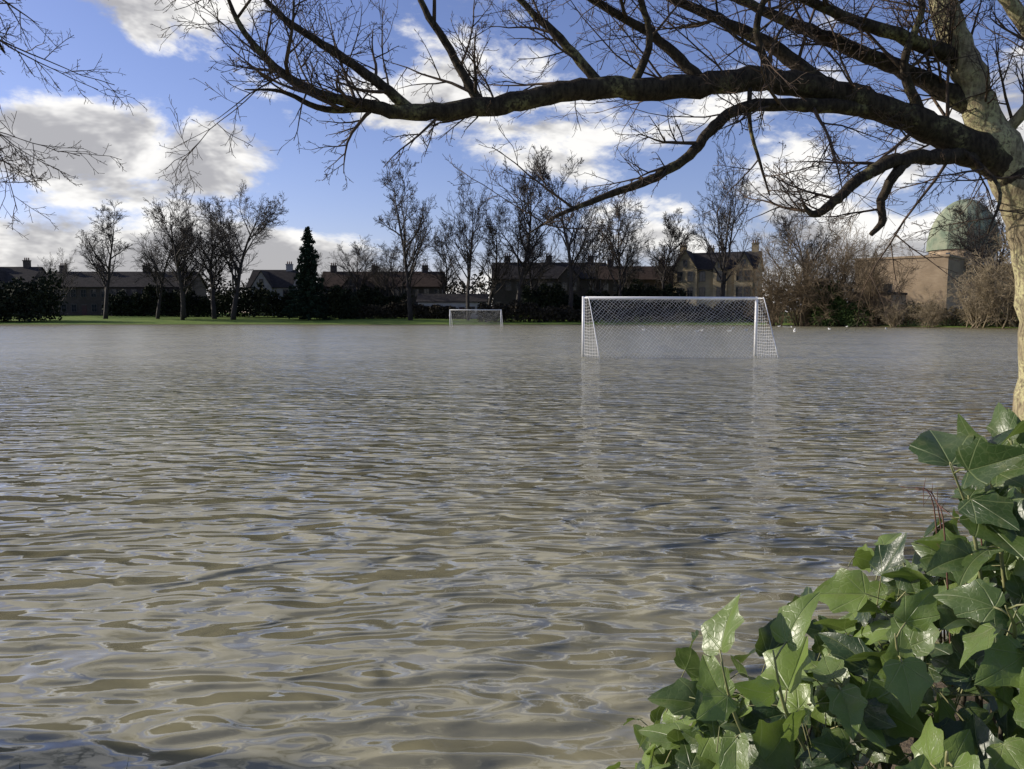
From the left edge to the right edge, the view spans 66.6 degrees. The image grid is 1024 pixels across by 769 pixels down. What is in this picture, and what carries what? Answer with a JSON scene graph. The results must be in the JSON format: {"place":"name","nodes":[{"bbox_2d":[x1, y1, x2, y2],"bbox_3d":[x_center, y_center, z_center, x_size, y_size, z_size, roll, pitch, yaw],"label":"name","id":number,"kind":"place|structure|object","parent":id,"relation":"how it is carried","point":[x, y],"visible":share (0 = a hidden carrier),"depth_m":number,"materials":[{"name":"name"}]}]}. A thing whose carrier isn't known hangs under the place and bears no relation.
{"place":"outdoors","nodes":[
{"label":"outdoors","id":0,"kind":"place"},
{"bbox_2d":[0,325,1017,768],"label":"water","id":1,"kind":"structure","parent":0,"point":[384,547],"depth_m":6.54,"materials":[{"name":"grey liquid"}]},
{"bbox_2d":[449,309,502,326],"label":"football goal","id":2,"kind":"object","parent":1,"relation":"in","point":[501,321],"visible":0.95,"depth_m":112.34,"materials":[{"name":"white paint"}]},
{"bbox_2d":[582,296,777,357],"bbox_3d":[6.824,-2.223,31.663,7.832,2.710,1.443,-1,5,-6],"label":"football goal","id":3,"kind":"object","parent":1,"relation":"in","point":[755,341],"visible":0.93,"depth_m":31.78,"materials":[{"name":"white paint"}]},
{"bbox_2d":[0,312,1017,768],"bbox_3d":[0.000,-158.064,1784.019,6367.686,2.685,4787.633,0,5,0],"label":"ground","id":4,"kind":"structure","parent":0,"point":[190,320],"depth_m":135.32,"materials":[{"name":"green plant"}]},
{"bbox_2d":[0,258,45,313],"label":"terraced houses","id":5,"kind":"structure","parent":4,"relation":"on","point":[27,272],"depth_m":168.84,"materials":[{"name":"tile"}]},
{"bbox_2d":[0,268,67,321],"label":"hedge","id":6,"kind":"object","parent":4,"relation":"on","point":[24,298],"visible":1,"depth_m":138.51,"materials":[{"name":"green plant"}]},
{"bbox_2d":[36,247,80,316],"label":"bare tree","id":7,"kind":"object","parent":4,"relation":"on","point":[64,272],"visible":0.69,"depth_m":158.97,"materials":[{"name":"brown plant"}]},
{"bbox_2d":[0,0,146,239],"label":"bankside tree","id":8,"kind":"object","parent":4,"relation":"on","point":[11,172],"visible":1,"depth_m":7.52,"materials":[{"name":"brown plant"}]},
{"bbox_2d":[72,199,133,318],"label":"bare tree","id":9,"kind":"object","parent":4,"relation":"on","point":[99,260],"visible":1,"depth_m":147.69,"materials":[{"name":"brown plant"}]},
{"bbox_2d":[37,263,207,314],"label":"terraced houses","id":10,"kind":"structure","parent":4,"relation":"on","point":[87,294],"depth_m":164.72,"materials":[{"name":"brick"}]},
{"bbox_2d":[52,305,175,314],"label":"doors","id":11,"kind":"structure","parent":10,"relation":"in","point":[84,307],"depth_m":164.71,"materials":[{"name":"paint"}]},
{"bbox_2d":[53,290,186,311],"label":"windows","id":12,"kind":"structure","parent":10,"relation":"in","point":[72,291],"depth_m":164.43,"materials":[{"name":"black glass"}]},
{"bbox_2d":[55,289,186,311],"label":"window frames","id":13,"kind":"structure","parent":10,"relation":"in","point":[70,289],"depth_m":164.39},
{"bbox_2d":[130,216,195,318],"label":"bare tree","id":14,"kind":"object","parent":4,"relation":"on","point":[151,270],"visible":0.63,"depth_m":148.59,"materials":[{"name":"brown plant"}]},
{"bbox_2d":[151,211,210,317],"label":"bare tree","id":15,"kind":"object","parent":4,"relation":"on","point":[185,282],"visible":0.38,"depth_m":153.23,"materials":[{"name":"brown plant"}]},
{"bbox_2d":[136,172,230,319],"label":"bare tree","id":16,"kind":"object","parent":4,"relation":"on","point":[179,261],"visible":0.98,"depth_m":142.58,"materials":[{"name":"brown plant"}]},
{"bbox_2d":[167,196,255,318],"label":"bare tree","id":17,"kind":"object","parent":4,"relation":"on","point":[213,275],"visible":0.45,"depth_m":150.00,"materials":[{"name":"brown plant"}]},
{"bbox_2d":[192,181,287,319],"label":"bare tree","id":18,"kind":"object","parent":4,"relation":"on","point":[223,237],"visible":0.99,"depth_m":145.18,"materials":[{"name":"brown plant"}]},
{"bbox_2d":[101,282,413,317],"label":"hedge","id":19,"kind":"object","parent":4,"relation":"on","point":[131,304],"visible":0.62,"depth_m":157.15,"materials":[{"name":"green plant"}]},
{"bbox_2d":[251,272,272,315],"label":"gable walls","id":20,"kind":"structure","parent":4,"relation":"on","point":[266,284],"depth_m":161.70,"materials":[{"name":"grey paint"}]},
{"bbox_2d":[248,279,296,315],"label":"walls","id":21,"kind":"structure","parent":4,"relation":"on","point":[279,290],"depth_m":162.42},
{"bbox_2d":[246,270,298,287],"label":"roof","id":22,"kind":"structure","parent":21,"relation":"on","point":[278,278],"depth_m":164.22,"materials":[{"name":"tile"}]},
{"bbox_2d":[285,264,293,270],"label":"chimneys","id":23,"kind":"object","parent":22,"relation":"on","point":[289,267],"visible":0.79,"depth_m":166.05,"materials":[{"name":"grey brick"}]},
{"bbox_2d":[290,279,304,316],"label":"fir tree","id":24,"kind":"object","parent":4,"relation":"on","point":[296,303],"visible":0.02,"depth_m":154.36,"materials":[{"name":"green plant"}]},
{"bbox_2d":[281,226,332,320],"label":"fir tree","id":25,"kind":"object","parent":4,"relation":"on","point":[308,288],"visible":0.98,"depth_m":144.06,"materials":[{"name":"green plant"}]},
{"bbox_2d":[291,253,334,292],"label":"bare tree","id":26,"kind":"object","parent":4,"relation":"on","point":[325,282],"visible":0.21,"depth_m":157.51,"materials":[{"name":"brown plant"}]},
{"bbox_2d":[320,235,385,293],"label":"bare tree","id":27,"kind":"object","parent":4,"relation":"on","point":[358,253],"visible":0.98,"depth_m":156.65,"materials":[{"name":"brown plant"}]},
{"bbox_2d":[320,263,444,314],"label":"terraced houses","id":28,"kind":"structure","parent":4,"relation":"on","point":[425,285],"depth_m":166.85,"materials":[{"name":"brick"}]},
{"bbox_2d":[323,280,438,304],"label":"windows","id":29,"kind":"structure","parent":28,"relation":"in","point":[415,290],"depth_m":166.37,"materials":[{"name":"black glass"}]},
{"bbox_2d":[327,285,436,304],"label":"window frames","id":30,"kind":"structure","parent":28,"relation":"in","point":[350,285],"depth_m":166.33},
{"bbox_2d":[365,240,404,295],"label":"bare tree","id":31,"kind":"object","parent":4,"relation":"on","point":[379,283],"visible":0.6,"depth_m":163.07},
{"bbox_2d":[376,231,425,298],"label":"bare tree","id":32,"kind":"object","parent":4,"relation":"on","point":[403,278],"visible":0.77,"depth_m":156.26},
{"bbox_2d":[374,156,437,319],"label":"bare tree","id":33,"kind":"object","parent":4,"relation":"on","point":[415,253],"visible":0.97,"depth_m":140.94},
{"bbox_2d":[353,299,471,318],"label":"hedge","id":34,"kind":"object","parent":4,"relation":"on","point":[389,310],"visible":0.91,"depth_m":148.00,"materials":[{"name":"green plant"}]},
{"bbox_2d":[421,218,472,293],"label":"bare tree","id":35,"kind":"object","parent":4,"relation":"on","point":[446,270],"visible":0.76,"depth_m":154.64,"materials":[{"name":"brown plant"}]},
{"bbox_2d":[416,294,488,318],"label":"sports pavilion","id":36,"kind":"structure","parent":4,"relation":"on","point":[458,301],"depth_m":149.42,"materials":[{"name":"stone"}]},
{"bbox_2d":[70,270,851,312],"bbox_3d":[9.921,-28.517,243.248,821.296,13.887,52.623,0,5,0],"label":"distant trees","id":37,"kind":"object","parent":4,"relation":"on","point":[481,285],"visible":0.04,"depth_m":227.00,"materials":[{"name":"brown plant"}]},
{"bbox_2d":[432,164,498,319],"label":"bare tree","id":38,"kind":"object","parent":4,"relation":"on","point":[462,231],"visible":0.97,"depth_m":141.26,"materials":[{"name":"brown plant"}]},
{"bbox_2d":[463,199,525,316],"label":"bare tree","id":39,"kind":"object","parent":4,"relation":"on","point":[493,280],"visible":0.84,"depth_m":145.89,"materials":[{"name":"brown plant"}]},
{"bbox_2d":[484,145,568,320],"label":"bare tree","id":40,"kind":"object","parent":4,"relation":"on","point":[529,253],"visible":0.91,"depth_m":139.05,"materials":[{"name":"brown plant"}]},
{"bbox_2d":[505,218,562,292],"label":"bare tree","id":41,"kind":"object","parent":4,"relation":"on","point":[540,276],"visible":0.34,"depth_m":151.98,"materials":[{"name":"brown plant"}]},
{"bbox_2d":[491,253,606,314],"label":"terraced houses","id":42,"kind":"structure","parent":4,"relation":"on","point":[509,293],"depth_m":164.37,"materials":[{"name":"brick"}]},
{"bbox_2d":[495,271,599,305],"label":"window frames","id":43,"kind":"structure","parent":42,"relation":"in","point":[564,286],"depth_m":164.15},
{"bbox_2d":[496,272,599,306],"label":"windows","id":44,"kind":"structure","parent":42,"relation":"in","point":[498,286],"depth_m":164.27,"materials":[{"name":"black glass"}]},
{"bbox_2d":[529,150,625,320],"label":"bare tree","id":45,"kind":"object","parent":4,"relation":"on","point":[569,246],"visible":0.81,"depth_m":138.22,"materials":[{"name":"brown plant"}]},
{"bbox_2d":[151,0,1023,420],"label":"overhanging tree","id":46,"kind":"object","parent":4,"relation":"on","point":[985,142],"visible":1,"depth_m":7.83,"materials":[{"name":"brown plant"}]},
{"bbox_2d":[558,201,620,294],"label":"bare tree","id":47,"kind":"object","parent":4,"relation":"on","point":[596,273],"visible":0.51,"depth_m":148.59,"materials":[{"name":"brown plant"}]},
{"bbox_2d":[521,278,690,318],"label":"hedge","id":48,"kind":"object","parent":4,"relation":"on","point":[551,299],"visible":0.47,"depth_m":146.84,"materials":[{"name":"green plant"}]},
{"bbox_2d":[577,190,655,318],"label":"bare tree","id":49,"kind":"object","parent":4,"relation":"on","point":[627,237],"visible":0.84,"depth_m":144.79,"materials":[{"name":"brown plant"}]},
{"bbox_2d":[604,230,647,287],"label":"bare tree","id":50,"kind":"object","parent":4,"relation":"on","point":[630,278],"visible":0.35,"depth_m":158.28,"materials":[{"name":"brown plant"}]},
{"bbox_2d":[476,299,780,322],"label":"hedge","id":51,"kind":"object","parent":4,"relation":"on","point":[563,313],"visible":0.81,"depth_m":136.44,"materials":[{"name":"green plant"}]},
{"bbox_2d":[598,257,672,307],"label":"terraced houses","id":52,"kind":"structure","parent":4,"relation":"on","point":[612,288],"depth_m":162.42,"materials":[{"name":"brick"}]},
{"bbox_2d":[604,284,658,307],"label":"windows","id":53,"kind":"structure","parent":52,"relation":"in","point":[646,285],"depth_m":162.32,"materials":[{"name":"black glass"}]},
{"bbox_2d":[603,283,668,307],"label":"window frames","id":54,"kind":"structure","parent":52,"relation":"in","point":[603,283],"depth_m":162.28,"materials":[{"name":"white wood"}]},
{"bbox_2d":[643,208,697,294],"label":"bare tree","id":55,"kind":"object","parent":4,"relation":"on","point":[667,270],"visible":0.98,"depth_m":148.94,"materials":[{"name":"brown plant"}]},
{"bbox_2d":[647,224,702,287],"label":"bare tree","id":56,"kind":"object","parent":4,"relation":"on","point":[680,255],"visible":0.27,"depth_m":156.43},
{"bbox_2d":[673,240,763,316],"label":"stone villa","id":57,"kind":"object","parent":4,"relation":"on","point":[705,283],"visible":0.43,"depth_m":151.45,"materials":[{"name":"stone"}]},
{"bbox_2d":[677,260,749,312],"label":"windows","id":58,"kind":"structure","parent":57,"relation":"in","point":[689,290],"depth_m":151.45,"materials":[{"name":"black glass"}]},
{"bbox_2d":[676,259,750,305],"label":"window frames","id":59,"kind":"structure","parent":57,"relation":"in","point":[741,259],"depth_m":151.52,"materials":[{"name":"white wood"}]},
{"bbox_2d":[688,140,761,312],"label":"bare tree","id":60,"kind":"object","parent":4,"relation":"on","point":[721,218],"visible":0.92,"depth_m":140.83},
{"bbox_2d":[723,224,812,325],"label":"willow tree","id":61,"kind":"object","parent":4,"relation":"on","point":[773,318],"visible":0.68,"depth_m":119.16,"materials":[{"name":"brown plant"}]},
{"bbox_2d":[732,217,874,325],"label":"willow tree","id":62,"kind":"object","parent":4,"relation":"on","point":[801,312],"visible":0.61,"depth_m":116.82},
{"bbox_2d":[769,199,845,313],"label":"bare tree","id":63,"kind":"object","parent":4,"relation":"on","point":[787,226],"visible":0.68,"depth_m":121.43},
{"bbox_2d":[606,402,1023,768],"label":"ivy hedge","id":64,"kind":"object","parent":4,"relation":"on","point":[867,686],"visible":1,"depth_m":1.33,"materials":[{"name":"green plant"}]},
{"bbox_2d":[900,478,982,686],"bbox_3d":[0.886,0.372,1.574,0.202,0.380,0.314,0,5,0],"label":"bramble","id":65,"kind":"object","parent":64,"relation":"on","point":[936,528],"visible":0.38,"depth_m":1.63,"materials":[{"name":"brown plant"}]},
{"bbox_2d":[805,280,874,326],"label":"ivy thicket","id":66,"kind":"object","parent":4,"relation":"on","point":[846,318],"visible":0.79,"depth_m":113.78,"materials":[{"name":"green plant"}]},
{"bbox_2d":[762,200,923,326],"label":"willow tree","id":67,"kind":"object","parent":4,"relation":"on","point":[844,275],"visible":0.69,"depth_m":113.66,"materials":[{"name":"brown plant"}]},
{"bbox_2d":[850,292,907,320],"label":"tan brick annexe","id":68,"kind":"structure","parent":4,"relation":"on","point":[894,295],"depth_m":118.06,"materials":[{"name":"brick"}]},
{"bbox_2d":[838,234,925,325],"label":"willow tree","id":69,"kind":"object","parent":4,"relation":"on","point":[878,282],"visible":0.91,"depth_m":109.88,"materials":[{"name":"brown plant"}]},
{"bbox_2d":[871,300,911,326],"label":"thorn bush","id":70,"kind":"object","parent":4,"relation":"on","point":[898,317],"visible":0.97,"depth_m":107.31,"materials":[{"name":"brown plant"}]},
{"bbox_2d":[786,300,1018,326],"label":"bank scrub","id":71,"kind":"object","parent":4,"relation":"on","point":[953,322],"visible":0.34,"depth_m":105.46,"materials":[{"name":"plant"}]},
{"bbox_2d":[855,254,969,318],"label":"tan brick block","id":72,"kind":"structure","parent":4,"relation":"on","point":[931,276],"depth_m":123.48,"materials":[{"name":"brown brick"}]},
{"bbox_2d":[908,285,954,327],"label":"thorn bush","id":73,"kind":"object","parent":4,"relation":"on","point":[932,312],"visible":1,"depth_m":103.18,"materials":[{"name":"brown plant"}]},
{"bbox_2d":[926,199,1011,312],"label":"domed chapel","id":74,"kind":"structure","parent":4,"relation":"on","point":[933,244],"depth_m":140.84,"materials":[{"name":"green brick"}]},
{"bbox_2d":[934,193,1010,305],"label":"bare tree","id":75,"kind":"object","parent":4,"relation":"on","point":[969,243],"visible":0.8,"depth_m":114.47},
{"bbox_2d":[943,268,1013,327],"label":"thorn bush","id":76,"kind":"object","parent":4,"relation":"on","point":[981,314],"visible":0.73,"depth_m":97.84,"materials":[{"name":"brown plant"}]},
{"bbox_2d":[946,184,1010,291],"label":"bare tree","id":77,"kind":"object","parent":4,"relation":"on","point":[1002,229],"visible":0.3,"depth_m":125.91,"materials":[{"name":"brown plant"}]},
{"bbox_2d":[953,227,1018,327],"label":"thorn bush","id":78,"kind":"object","parent":4,"relation":"on","point":[1007,309],"visible":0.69,"depth_m":95.58,"materials":[{"name":"brown plant"}]},
{"bbox_2d":[979,235,1015,318],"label":"thorn bush","id":79,"kind":"object","parent":4,"relation":"on","point":[1009,285],"visible":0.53,"depth_m":91.89,"materials":[{"name":"brown plant"}]},
{"bbox_2d":[977,230,1017,318],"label":"thorn bush","id":80,"kind":"object","parent":4,"relation":"on","point":[1002,262],"visible":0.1,"depth_m":97.27,"materials":[{"name":"brown plant"}]},
{"bbox_2d":[0,0,1023,312],"label":"sky","id":81,"kind":"structure","parent":0,"point":[121,32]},
{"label":"windows","id":82,"kind":"object","parent":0,"visible":0},
{"bbox_2d":[255,279,288,312],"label":"window frames","id":83,"kind":"structure","parent":82,"relation":"attached to","point":[268,289],"depth_m":162.04,"materials":[{"name":"white wood"}]}
]}

